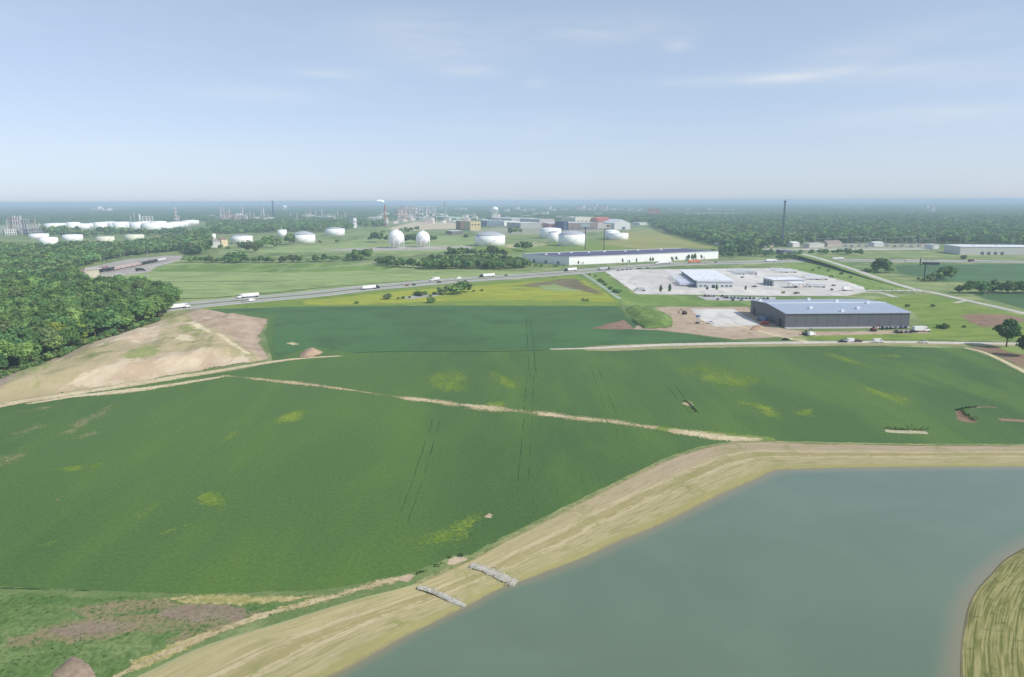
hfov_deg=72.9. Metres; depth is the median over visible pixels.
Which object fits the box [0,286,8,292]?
tree
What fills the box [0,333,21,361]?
tree
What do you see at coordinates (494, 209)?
water tower
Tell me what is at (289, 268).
meadow
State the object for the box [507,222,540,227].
pale shed
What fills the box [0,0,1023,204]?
sky
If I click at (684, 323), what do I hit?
dirt lot
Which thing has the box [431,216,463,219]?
green shed
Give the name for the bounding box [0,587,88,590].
crop rim
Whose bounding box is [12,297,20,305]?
tree
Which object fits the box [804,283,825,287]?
semi truck
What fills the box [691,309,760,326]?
concrete slab
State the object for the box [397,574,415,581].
bare spot
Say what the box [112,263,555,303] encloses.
meadow
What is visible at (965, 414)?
crop edge
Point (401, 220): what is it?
plant shed
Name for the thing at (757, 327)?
soil pile
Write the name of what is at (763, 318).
box truck
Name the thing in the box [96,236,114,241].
storage tank
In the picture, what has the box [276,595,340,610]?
dry patch
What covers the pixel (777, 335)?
gravel road
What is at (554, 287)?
grass patch
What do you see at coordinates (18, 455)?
dry patch
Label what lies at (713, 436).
washed strip
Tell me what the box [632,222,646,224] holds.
white building
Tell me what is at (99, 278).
tree
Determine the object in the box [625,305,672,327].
grass mound
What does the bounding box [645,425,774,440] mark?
washed strip
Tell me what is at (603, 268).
semi truck
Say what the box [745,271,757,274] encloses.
trailer
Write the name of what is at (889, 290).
side road
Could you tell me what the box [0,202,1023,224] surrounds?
woods
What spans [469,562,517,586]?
stone chute
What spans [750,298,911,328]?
warehouse
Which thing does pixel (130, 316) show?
tree
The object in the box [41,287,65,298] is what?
tree
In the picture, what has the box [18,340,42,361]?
tree
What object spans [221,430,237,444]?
yellow crop
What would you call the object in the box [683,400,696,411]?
crop edge
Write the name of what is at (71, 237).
storage tank
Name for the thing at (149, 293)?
tree
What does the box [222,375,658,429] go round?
washed strip
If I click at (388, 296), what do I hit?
shrub
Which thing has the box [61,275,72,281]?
tree
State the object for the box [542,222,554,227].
brick building
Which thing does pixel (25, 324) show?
tree
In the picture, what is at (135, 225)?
storage tank
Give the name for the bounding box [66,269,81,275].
tree
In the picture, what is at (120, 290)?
tree
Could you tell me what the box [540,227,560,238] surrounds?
storage tank
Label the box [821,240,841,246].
control house
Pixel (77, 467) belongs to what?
yellow crop
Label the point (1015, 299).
soy field
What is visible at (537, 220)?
grey shed
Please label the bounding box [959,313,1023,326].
bare soil
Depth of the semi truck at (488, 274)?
838.49 m
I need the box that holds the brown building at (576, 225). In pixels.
[568,222,597,229]
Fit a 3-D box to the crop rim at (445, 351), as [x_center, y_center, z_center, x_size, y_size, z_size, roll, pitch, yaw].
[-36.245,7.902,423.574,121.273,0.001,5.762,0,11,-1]
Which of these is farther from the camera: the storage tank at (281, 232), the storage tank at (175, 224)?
the storage tank at (175, 224)
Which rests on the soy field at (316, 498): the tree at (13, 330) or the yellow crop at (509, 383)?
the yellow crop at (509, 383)
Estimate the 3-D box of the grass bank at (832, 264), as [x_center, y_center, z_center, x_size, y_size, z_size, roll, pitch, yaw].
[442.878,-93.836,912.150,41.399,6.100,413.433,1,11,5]
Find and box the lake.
[331,466,1023,676]
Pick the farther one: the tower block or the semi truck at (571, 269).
the tower block
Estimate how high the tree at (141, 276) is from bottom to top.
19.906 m
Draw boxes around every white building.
[500,220,515,225]
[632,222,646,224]
[944,244,1023,254]
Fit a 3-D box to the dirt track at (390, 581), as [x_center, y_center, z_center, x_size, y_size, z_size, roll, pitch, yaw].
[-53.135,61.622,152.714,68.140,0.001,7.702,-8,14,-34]
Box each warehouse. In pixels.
[522,248,718,264]
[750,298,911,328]
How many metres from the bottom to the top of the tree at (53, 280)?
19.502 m
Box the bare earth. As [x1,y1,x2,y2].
[390,222,455,230]
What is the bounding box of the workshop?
[762,277,805,285]
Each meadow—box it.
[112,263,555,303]
[152,263,395,272]
[201,275,619,308]
[216,235,475,252]
[375,300,618,305]
[476,232,719,252]
[586,273,632,296]
[598,230,715,248]
[609,295,750,305]
[783,262,911,289]
[803,294,1023,340]
[995,346,1023,353]
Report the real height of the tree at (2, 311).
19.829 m
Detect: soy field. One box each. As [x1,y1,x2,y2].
[0,306,1023,593]
[227,306,725,356]
[895,264,1023,281]
[975,292,1023,308]
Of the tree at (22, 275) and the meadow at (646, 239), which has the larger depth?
the meadow at (646, 239)
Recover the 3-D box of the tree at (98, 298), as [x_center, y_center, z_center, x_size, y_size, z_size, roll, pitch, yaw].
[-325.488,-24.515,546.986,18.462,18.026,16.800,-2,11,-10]
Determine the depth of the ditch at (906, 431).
274.34 m
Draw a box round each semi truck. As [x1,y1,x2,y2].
[166,303,190,309]
[236,292,258,297]
[361,285,379,289]
[479,273,494,276]
[564,267,576,270]
[598,267,610,269]
[688,260,700,262]
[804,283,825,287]
[831,257,843,259]
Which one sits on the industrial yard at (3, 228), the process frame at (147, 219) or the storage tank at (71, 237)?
the process frame at (147, 219)
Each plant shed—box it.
[396,219,407,221]
[425,220,434,223]
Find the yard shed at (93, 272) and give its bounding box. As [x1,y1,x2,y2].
[85,267,99,277]
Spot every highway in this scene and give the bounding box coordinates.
[154,261,998,312]
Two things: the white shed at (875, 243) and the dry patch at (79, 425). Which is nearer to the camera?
the dry patch at (79, 425)
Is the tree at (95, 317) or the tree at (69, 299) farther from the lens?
the tree at (69, 299)
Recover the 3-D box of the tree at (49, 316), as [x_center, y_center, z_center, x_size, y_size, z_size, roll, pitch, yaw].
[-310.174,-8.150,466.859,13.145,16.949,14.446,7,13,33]
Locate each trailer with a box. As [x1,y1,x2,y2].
[679,282,694,285]
[732,271,744,274]
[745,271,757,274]
[775,269,787,272]
[804,276,818,279]
[815,276,827,279]
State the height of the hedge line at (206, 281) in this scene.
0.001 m
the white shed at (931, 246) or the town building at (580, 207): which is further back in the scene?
the town building at (580, 207)
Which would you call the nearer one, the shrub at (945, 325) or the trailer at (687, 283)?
the shrub at (945, 325)
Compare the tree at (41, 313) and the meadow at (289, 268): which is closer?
the tree at (41, 313)
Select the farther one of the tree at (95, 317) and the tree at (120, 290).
the tree at (120, 290)
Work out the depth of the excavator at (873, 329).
483.75 m
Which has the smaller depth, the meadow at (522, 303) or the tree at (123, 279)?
the meadow at (522, 303)
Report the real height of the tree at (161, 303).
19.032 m
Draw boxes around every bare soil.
[593,320,634,329]
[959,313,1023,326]
[968,346,1023,367]
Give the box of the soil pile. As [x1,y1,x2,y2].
[749,325,763,329]
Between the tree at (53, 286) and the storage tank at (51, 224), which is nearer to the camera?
the tree at (53, 286)
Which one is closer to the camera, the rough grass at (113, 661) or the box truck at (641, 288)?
the rough grass at (113, 661)
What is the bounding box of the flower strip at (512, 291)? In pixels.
[303,280,616,304]
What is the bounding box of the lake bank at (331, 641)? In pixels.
[137,442,1023,676]
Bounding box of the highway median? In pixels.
[167,259,1014,311]
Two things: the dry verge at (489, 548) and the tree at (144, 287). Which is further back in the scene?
the tree at (144, 287)
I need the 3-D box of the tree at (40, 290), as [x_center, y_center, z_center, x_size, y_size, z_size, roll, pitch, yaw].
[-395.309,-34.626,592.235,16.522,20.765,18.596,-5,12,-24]
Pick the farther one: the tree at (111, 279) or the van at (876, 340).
the tree at (111, 279)
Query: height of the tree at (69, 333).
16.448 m
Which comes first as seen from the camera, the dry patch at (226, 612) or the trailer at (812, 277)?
the dry patch at (226, 612)
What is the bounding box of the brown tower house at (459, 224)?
[456,221,462,228]
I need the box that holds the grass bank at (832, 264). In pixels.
[795,253,918,288]
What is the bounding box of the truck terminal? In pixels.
[680,270,733,287]
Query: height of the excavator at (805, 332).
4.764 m
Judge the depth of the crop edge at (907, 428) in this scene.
276.10 m
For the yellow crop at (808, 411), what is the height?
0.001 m
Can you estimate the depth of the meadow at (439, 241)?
1423.45 m
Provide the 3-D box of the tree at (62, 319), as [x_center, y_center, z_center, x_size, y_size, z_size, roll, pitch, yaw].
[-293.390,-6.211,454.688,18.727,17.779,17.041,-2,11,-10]
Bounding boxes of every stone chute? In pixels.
[417,584,466,608]
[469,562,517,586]
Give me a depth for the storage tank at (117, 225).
2273.56 m
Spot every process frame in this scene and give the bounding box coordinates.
[2,229,16,234]
[7,217,21,233]
[18,219,29,233]
[21,228,46,235]
[138,216,152,220]
[222,215,234,219]
[395,209,406,218]
[400,206,415,217]
[414,206,435,216]
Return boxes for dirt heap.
[52,656,94,676]
[300,347,322,357]
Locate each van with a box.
[844,338,854,341]
[873,338,883,342]
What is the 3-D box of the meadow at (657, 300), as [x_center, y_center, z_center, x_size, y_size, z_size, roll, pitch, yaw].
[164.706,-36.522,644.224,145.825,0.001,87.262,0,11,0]
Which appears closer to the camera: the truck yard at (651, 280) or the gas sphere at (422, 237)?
the truck yard at (651, 280)
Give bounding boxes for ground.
[0,201,1023,676]
[82,256,181,276]
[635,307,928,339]
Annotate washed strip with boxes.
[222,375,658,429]
[406,398,651,427]
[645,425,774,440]
[668,429,762,441]
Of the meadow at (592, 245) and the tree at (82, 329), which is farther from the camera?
the meadow at (592, 245)
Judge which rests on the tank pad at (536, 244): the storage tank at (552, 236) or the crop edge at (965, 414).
the storage tank at (552, 236)
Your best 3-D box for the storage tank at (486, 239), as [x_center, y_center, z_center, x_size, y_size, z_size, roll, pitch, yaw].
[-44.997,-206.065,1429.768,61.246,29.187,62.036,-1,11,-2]
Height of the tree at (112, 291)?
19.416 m
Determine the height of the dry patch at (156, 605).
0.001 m
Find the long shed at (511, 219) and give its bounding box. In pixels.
[491,217,524,220]
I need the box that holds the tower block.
[350,218,356,227]
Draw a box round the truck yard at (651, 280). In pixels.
[606,268,865,295]
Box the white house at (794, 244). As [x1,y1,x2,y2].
[785,241,799,246]
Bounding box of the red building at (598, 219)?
[590,217,609,221]
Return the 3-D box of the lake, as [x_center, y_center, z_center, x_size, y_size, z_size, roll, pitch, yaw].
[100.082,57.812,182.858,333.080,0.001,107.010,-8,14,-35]
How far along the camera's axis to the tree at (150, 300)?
531.31 m
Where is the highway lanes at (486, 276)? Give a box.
[187,259,984,303]
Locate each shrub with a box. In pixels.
[383,293,391,298]
[426,297,435,302]
[940,323,950,328]
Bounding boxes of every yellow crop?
[54,464,82,471]
[90,463,102,467]
[133,487,171,517]
[195,490,225,510]
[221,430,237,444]
[271,409,308,423]
[391,510,488,554]
[424,368,473,393]
[484,371,520,388]
[485,402,507,406]
[678,363,764,389]
[732,401,782,418]
[793,408,813,416]
[822,352,869,365]
[856,382,911,406]
[866,354,898,357]
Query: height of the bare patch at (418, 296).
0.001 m
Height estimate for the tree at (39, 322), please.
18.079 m
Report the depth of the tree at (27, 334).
406.67 m
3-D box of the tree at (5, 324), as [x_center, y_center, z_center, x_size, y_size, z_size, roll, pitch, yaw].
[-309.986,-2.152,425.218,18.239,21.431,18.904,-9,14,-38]
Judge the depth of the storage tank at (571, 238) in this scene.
1396.11 m
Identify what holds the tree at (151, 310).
on the ground at (364, 231)
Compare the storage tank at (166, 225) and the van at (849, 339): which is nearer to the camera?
the van at (849, 339)
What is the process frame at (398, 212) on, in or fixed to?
on the ground at (364, 231)
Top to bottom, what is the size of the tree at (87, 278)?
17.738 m
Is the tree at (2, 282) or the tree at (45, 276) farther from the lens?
the tree at (45, 276)
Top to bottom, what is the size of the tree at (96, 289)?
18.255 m
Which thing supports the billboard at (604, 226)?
on the meadow at (592, 245)
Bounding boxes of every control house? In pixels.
[802,243,824,247]
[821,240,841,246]
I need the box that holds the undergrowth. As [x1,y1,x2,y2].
[0,317,160,378]
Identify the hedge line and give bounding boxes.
[152,281,260,281]
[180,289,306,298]
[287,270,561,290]
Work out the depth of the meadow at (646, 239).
1524.63 m
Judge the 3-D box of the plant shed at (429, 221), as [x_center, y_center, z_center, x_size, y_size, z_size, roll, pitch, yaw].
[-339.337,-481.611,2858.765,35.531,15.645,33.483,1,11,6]
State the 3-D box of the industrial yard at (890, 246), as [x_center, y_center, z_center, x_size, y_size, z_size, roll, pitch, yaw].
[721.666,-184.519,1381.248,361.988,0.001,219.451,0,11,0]
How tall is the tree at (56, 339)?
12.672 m
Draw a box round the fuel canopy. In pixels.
[787,281,805,287]
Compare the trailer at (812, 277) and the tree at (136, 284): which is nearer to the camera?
the tree at (136, 284)
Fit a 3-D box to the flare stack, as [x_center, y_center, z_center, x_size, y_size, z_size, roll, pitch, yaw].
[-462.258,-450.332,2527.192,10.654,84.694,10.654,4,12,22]
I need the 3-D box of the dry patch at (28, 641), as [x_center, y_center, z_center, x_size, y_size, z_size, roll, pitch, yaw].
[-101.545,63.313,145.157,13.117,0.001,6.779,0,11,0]
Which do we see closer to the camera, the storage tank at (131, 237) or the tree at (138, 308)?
the tree at (138, 308)
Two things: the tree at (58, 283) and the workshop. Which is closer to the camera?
the tree at (58, 283)
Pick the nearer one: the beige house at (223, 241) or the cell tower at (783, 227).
the cell tower at (783, 227)
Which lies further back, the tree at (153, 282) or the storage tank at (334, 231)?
the storage tank at (334, 231)
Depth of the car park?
647.71 m
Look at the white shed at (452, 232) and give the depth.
1926.25 m
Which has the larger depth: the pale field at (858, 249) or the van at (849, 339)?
the pale field at (858, 249)
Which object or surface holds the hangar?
on the industrial yard at (504, 230)
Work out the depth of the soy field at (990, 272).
882.14 m
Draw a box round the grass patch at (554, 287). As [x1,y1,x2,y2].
[537,284,582,291]
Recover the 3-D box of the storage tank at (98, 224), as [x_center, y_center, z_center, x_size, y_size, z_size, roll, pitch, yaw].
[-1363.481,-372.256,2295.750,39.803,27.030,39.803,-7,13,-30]
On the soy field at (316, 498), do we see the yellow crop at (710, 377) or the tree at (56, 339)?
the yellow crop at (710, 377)
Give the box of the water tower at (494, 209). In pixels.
[491,207,497,217]
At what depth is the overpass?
1166.61 m
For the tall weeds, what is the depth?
151.94 m
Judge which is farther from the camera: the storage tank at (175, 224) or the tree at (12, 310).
the storage tank at (175, 224)
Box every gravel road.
[552,341,1017,349]
[726,324,805,340]
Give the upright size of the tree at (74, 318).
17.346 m
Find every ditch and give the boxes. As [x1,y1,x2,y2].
[885,429,927,433]
[955,410,976,422]
[998,418,1023,421]
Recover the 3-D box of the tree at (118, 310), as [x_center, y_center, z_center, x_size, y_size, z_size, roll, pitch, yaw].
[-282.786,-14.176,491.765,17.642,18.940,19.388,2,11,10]
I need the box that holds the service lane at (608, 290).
[581,273,620,298]
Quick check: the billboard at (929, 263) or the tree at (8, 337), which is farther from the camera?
the billboard at (929, 263)
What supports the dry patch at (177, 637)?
on the rough grass at (113, 661)
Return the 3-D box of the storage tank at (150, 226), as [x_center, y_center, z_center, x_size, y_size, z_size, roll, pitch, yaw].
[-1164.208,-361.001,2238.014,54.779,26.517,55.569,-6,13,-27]
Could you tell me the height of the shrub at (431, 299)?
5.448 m
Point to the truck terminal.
(705, 278)
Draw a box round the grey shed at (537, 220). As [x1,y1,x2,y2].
[520,218,554,223]
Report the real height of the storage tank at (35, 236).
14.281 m
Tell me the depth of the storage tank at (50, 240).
1463.62 m
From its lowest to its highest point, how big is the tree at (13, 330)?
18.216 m
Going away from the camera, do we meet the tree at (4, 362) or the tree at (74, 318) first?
the tree at (4, 362)
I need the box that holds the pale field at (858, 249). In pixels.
[763,248,930,249]
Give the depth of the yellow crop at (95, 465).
241.84 m
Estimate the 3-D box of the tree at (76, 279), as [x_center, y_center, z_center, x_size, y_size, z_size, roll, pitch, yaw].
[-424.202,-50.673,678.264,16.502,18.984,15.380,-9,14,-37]
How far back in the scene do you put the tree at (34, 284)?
635.30 m
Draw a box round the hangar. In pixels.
[603,219,629,229]
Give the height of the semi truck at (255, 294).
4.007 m
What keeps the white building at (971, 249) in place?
on the ground at (364, 231)
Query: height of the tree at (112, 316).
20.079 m
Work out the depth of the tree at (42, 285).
629.69 m
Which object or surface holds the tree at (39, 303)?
on the ground at (364, 231)
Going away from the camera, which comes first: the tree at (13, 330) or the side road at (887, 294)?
the tree at (13, 330)
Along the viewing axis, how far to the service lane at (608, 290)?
741.59 m
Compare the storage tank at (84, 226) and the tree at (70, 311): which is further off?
the storage tank at (84, 226)
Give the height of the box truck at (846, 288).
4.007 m
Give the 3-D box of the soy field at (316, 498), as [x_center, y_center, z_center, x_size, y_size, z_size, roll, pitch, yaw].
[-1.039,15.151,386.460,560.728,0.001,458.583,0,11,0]
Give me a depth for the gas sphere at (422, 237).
1385.07 m
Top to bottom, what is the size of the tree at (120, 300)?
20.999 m
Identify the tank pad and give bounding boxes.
[326,246,470,250]
[505,241,547,247]
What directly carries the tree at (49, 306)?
on the ground at (364, 231)
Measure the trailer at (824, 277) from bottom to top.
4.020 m
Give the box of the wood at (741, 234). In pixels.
[0,213,1023,333]
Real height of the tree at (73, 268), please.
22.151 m
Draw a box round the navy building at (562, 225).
[555,221,568,229]
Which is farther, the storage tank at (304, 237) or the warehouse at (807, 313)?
the storage tank at (304, 237)
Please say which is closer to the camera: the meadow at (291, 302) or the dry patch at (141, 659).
the dry patch at (141, 659)
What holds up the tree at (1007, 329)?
on the bare soil at (1017, 359)
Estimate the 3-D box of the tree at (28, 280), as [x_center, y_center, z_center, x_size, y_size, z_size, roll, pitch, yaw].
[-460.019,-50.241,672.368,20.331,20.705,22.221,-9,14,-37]
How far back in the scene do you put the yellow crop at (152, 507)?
206.05 m
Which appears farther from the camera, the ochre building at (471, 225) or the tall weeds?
the ochre building at (471, 225)
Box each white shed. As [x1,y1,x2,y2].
[446,230,462,234]
[868,241,883,246]
[926,244,938,248]
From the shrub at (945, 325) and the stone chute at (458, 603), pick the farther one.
the shrub at (945, 325)
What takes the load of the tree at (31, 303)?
on the ground at (364, 231)
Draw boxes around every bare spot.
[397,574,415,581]
[447,557,467,565]
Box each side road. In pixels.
[802,253,1023,313]
[860,292,896,296]
[862,290,922,291]
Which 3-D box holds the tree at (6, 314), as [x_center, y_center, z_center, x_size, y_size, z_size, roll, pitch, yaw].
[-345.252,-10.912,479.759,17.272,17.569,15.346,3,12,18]
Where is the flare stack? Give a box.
[384,203,387,226]
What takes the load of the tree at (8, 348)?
on the ground at (364, 231)
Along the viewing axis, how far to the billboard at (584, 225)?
1286.85 m
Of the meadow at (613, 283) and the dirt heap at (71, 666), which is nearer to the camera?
the dirt heap at (71, 666)
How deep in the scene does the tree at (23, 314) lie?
476.03 m
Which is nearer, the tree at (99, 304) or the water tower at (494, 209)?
the tree at (99, 304)
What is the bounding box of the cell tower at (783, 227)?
[780,199,785,246]
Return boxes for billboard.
[581,224,589,249]
[599,224,610,243]
[919,258,939,280]
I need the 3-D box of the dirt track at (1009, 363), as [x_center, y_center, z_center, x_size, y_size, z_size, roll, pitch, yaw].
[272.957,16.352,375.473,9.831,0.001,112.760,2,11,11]
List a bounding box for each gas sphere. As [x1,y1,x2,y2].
[388,229,405,247]
[416,230,430,246]
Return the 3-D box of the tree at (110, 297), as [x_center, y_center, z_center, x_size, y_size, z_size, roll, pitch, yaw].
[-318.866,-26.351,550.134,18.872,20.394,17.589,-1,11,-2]
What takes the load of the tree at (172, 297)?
on the ground at (364, 231)
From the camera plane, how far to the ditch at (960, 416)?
290.44 m
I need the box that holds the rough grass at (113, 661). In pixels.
[0,591,341,676]
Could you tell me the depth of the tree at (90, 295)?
551.13 m
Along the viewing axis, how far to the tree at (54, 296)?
565.15 m
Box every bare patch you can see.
[401,294,441,298]
[523,278,603,294]
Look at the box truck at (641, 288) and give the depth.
702.10 m
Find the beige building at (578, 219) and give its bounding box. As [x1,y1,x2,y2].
[561,216,592,221]
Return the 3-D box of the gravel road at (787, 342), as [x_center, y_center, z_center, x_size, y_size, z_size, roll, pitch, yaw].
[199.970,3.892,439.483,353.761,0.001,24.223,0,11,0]
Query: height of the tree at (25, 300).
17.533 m
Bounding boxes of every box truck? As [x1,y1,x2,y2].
[634,287,645,290]
[757,316,767,320]
[842,286,853,290]
[912,326,930,331]
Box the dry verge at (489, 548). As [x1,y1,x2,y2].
[416,441,1023,582]
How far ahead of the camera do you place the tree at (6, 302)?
522.76 m
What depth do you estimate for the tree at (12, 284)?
619.45 m
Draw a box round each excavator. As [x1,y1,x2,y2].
[802,328,812,334]
[870,324,880,331]
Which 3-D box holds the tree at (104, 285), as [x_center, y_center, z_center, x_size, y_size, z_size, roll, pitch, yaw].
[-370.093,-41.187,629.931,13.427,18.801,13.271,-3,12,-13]
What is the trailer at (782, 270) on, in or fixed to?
on the truck yard at (651, 280)
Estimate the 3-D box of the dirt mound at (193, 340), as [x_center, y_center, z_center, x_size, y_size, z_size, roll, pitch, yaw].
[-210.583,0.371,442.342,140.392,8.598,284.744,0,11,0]
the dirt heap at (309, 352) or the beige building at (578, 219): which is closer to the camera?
the dirt heap at (309, 352)
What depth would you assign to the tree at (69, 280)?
651.28 m
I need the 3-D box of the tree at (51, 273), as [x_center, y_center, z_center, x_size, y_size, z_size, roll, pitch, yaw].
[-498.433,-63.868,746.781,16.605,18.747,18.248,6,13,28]
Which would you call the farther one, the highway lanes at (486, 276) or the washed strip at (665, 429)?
the highway lanes at (486, 276)
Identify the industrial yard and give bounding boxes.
[0,222,199,232]
[470,225,630,234]
[797,243,932,248]
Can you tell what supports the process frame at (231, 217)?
on the ground at (364, 231)
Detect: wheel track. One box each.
[414,421,432,475]
[518,420,523,479]
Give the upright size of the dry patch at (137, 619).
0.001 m
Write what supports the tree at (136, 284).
on the ground at (364, 231)
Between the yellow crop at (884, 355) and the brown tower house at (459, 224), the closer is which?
the yellow crop at (884, 355)
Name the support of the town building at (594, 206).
on the ground at (364, 231)
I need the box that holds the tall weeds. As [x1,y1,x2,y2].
[0,270,918,673]
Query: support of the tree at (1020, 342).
on the bare soil at (1017, 359)
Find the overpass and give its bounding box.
[776,249,803,257]
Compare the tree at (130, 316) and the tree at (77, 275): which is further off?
the tree at (77, 275)
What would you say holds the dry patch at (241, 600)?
on the rough grass at (113, 661)
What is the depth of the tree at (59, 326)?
429.37 m
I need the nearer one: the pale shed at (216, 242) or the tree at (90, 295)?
the tree at (90, 295)
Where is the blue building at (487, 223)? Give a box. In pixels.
[475,219,499,226]
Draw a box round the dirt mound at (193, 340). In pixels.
[0,308,268,403]
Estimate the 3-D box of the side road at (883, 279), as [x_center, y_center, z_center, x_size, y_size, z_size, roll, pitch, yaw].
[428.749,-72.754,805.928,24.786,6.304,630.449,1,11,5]
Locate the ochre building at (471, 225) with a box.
[463,221,480,229]
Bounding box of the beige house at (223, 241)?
[217,237,227,245]
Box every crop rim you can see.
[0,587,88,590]
[354,350,544,352]
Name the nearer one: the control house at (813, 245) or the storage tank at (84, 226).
the control house at (813, 245)
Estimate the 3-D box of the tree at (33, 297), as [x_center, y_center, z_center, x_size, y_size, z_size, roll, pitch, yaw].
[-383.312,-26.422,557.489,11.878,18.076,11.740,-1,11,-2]
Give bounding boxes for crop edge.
[632,318,644,327]
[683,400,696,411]
[885,423,928,431]
[955,405,976,409]
[960,408,977,421]
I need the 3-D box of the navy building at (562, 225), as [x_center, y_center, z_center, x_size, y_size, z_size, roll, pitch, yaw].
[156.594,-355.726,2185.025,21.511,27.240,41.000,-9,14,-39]
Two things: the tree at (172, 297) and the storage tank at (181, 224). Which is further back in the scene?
the storage tank at (181, 224)
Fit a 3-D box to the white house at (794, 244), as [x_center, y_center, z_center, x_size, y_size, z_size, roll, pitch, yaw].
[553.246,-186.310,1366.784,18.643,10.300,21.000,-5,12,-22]
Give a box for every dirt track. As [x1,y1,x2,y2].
[0,356,336,406]
[25,376,222,404]
[114,574,408,675]
[966,348,1023,372]
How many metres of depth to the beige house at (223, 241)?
1435.55 m
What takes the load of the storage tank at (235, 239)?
on the ground at (364, 231)
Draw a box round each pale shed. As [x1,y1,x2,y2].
[211,239,219,247]
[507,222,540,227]
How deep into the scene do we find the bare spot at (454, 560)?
177.02 m
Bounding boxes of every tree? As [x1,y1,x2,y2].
[0,278,13,285]
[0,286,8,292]
[0,299,15,307]
[0,307,7,313]
[0,312,13,318]
[0,318,20,333]
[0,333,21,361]
[0,338,24,369]
[0,352,8,367]
[5,282,21,287]
[5,325,25,334]
[8,288,23,296]
[8,342,34,359]
[9,306,30,312]
[10,286,25,289]
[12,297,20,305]
[12,319,20,323]
[13,309,31,319]
[14,272,29,279]
[14,328,44,344]
[17,322,29,326]
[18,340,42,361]
[19,297,32,304]
[20,289,40,296]
[20,317,33,323]
[24,277,43,284]
[25,319,47,327]
[28,281,38,287]
[28,300,38,307]
[29,294,37,299]
[29,301,47,308]
[31,309,48,319]
[36,326,66,350]
[37,283,48,287]
[37,286,51,293]
[38,302,57,313]
[39,298,57,304]
[41,271,54,276]
[41,275,56,278]
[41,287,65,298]
[41,318,52,326]
[42,314,57,319]
[42,334,68,348]
[47,283,60,288]
[47,292,66,298]
[48,278,60,283]
[49,281,60,285]
[50,322,66,346]
[51,300,67,303]
[53,316,78,323]
[54,302,70,314]
[59,325,81,346]
[61,264,77,271]
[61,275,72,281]
[61,278,74,283]
[63,295,77,303]
[63,307,91,316]
[65,321,86,344]
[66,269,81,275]
[67,314,81,321]
[70,285,87,293]
[70,300,81,306]
[71,273,84,277]
[71,277,81,281]
[76,280,87,286]
[76,290,96,301]
[76,323,87,337]
[79,316,97,337]
[80,299,89,306]
[81,275,90,280]
[82,311,108,336]
[83,282,103,290]
[87,295,105,303]
[91,301,108,309]
[93,287,102,292]
[94,275,104,282]
[98,307,120,328]
[99,289,119,294]
[100,283,108,288]
[103,276,115,282]
[103,292,121,302]
[107,285,122,295]
[108,296,129,305]
[108,306,127,328]
[113,275,124,282]
[113,316,130,331]
[116,277,129,281]
[121,286,129,291]
[124,298,151,321]
[124,311,136,325]
[128,297,142,320]
[131,280,143,288]
[133,288,143,294]
[136,275,152,280]
[139,305,155,321]
[141,280,151,285]
[141,284,148,290]
[141,297,156,320]
[142,290,157,296]
[150,294,170,317]
[151,280,163,285]
[154,292,172,315]
[155,291,174,310]
[158,283,182,297]
[992,318,1021,346]
[1015,334,1023,349]
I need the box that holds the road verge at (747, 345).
[583,342,1014,350]
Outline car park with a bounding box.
[698,296,775,300]
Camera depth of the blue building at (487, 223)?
2513.97 m
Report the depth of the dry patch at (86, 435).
274.22 m
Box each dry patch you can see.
[0,445,27,467]
[3,632,45,647]
[31,603,226,643]
[38,620,141,638]
[59,401,116,434]
[64,597,179,621]
[73,431,102,438]
[129,625,233,671]
[152,603,250,624]
[154,593,329,605]
[167,609,275,644]
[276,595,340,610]
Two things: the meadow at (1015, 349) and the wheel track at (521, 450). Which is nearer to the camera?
the wheel track at (521, 450)
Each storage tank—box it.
[28,233,48,238]
[38,237,57,244]
[44,223,64,231]
[62,234,82,241]
[66,222,79,227]
[80,223,89,228]
[93,222,106,228]
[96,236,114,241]
[112,222,125,228]
[124,234,143,240]
[129,222,145,229]
[142,222,160,229]
[150,221,166,222]
[161,223,172,229]
[166,222,178,227]
[174,221,184,226]
[180,221,190,226]
[182,220,198,223]
[231,235,252,243]
[277,229,286,236]
[292,231,315,243]
[325,227,344,235]
[475,231,504,246]
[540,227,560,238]
[548,231,560,242]
[558,231,584,246]
[605,229,618,238]
[608,233,627,239]
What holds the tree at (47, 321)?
on the ground at (364, 231)
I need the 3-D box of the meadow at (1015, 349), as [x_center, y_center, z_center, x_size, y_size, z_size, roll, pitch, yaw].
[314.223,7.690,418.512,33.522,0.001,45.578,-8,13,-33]
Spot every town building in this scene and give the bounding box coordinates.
[577,205,584,209]
[593,203,596,210]
[599,205,607,210]
[648,209,658,213]
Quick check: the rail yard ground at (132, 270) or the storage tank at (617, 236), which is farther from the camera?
the storage tank at (617, 236)

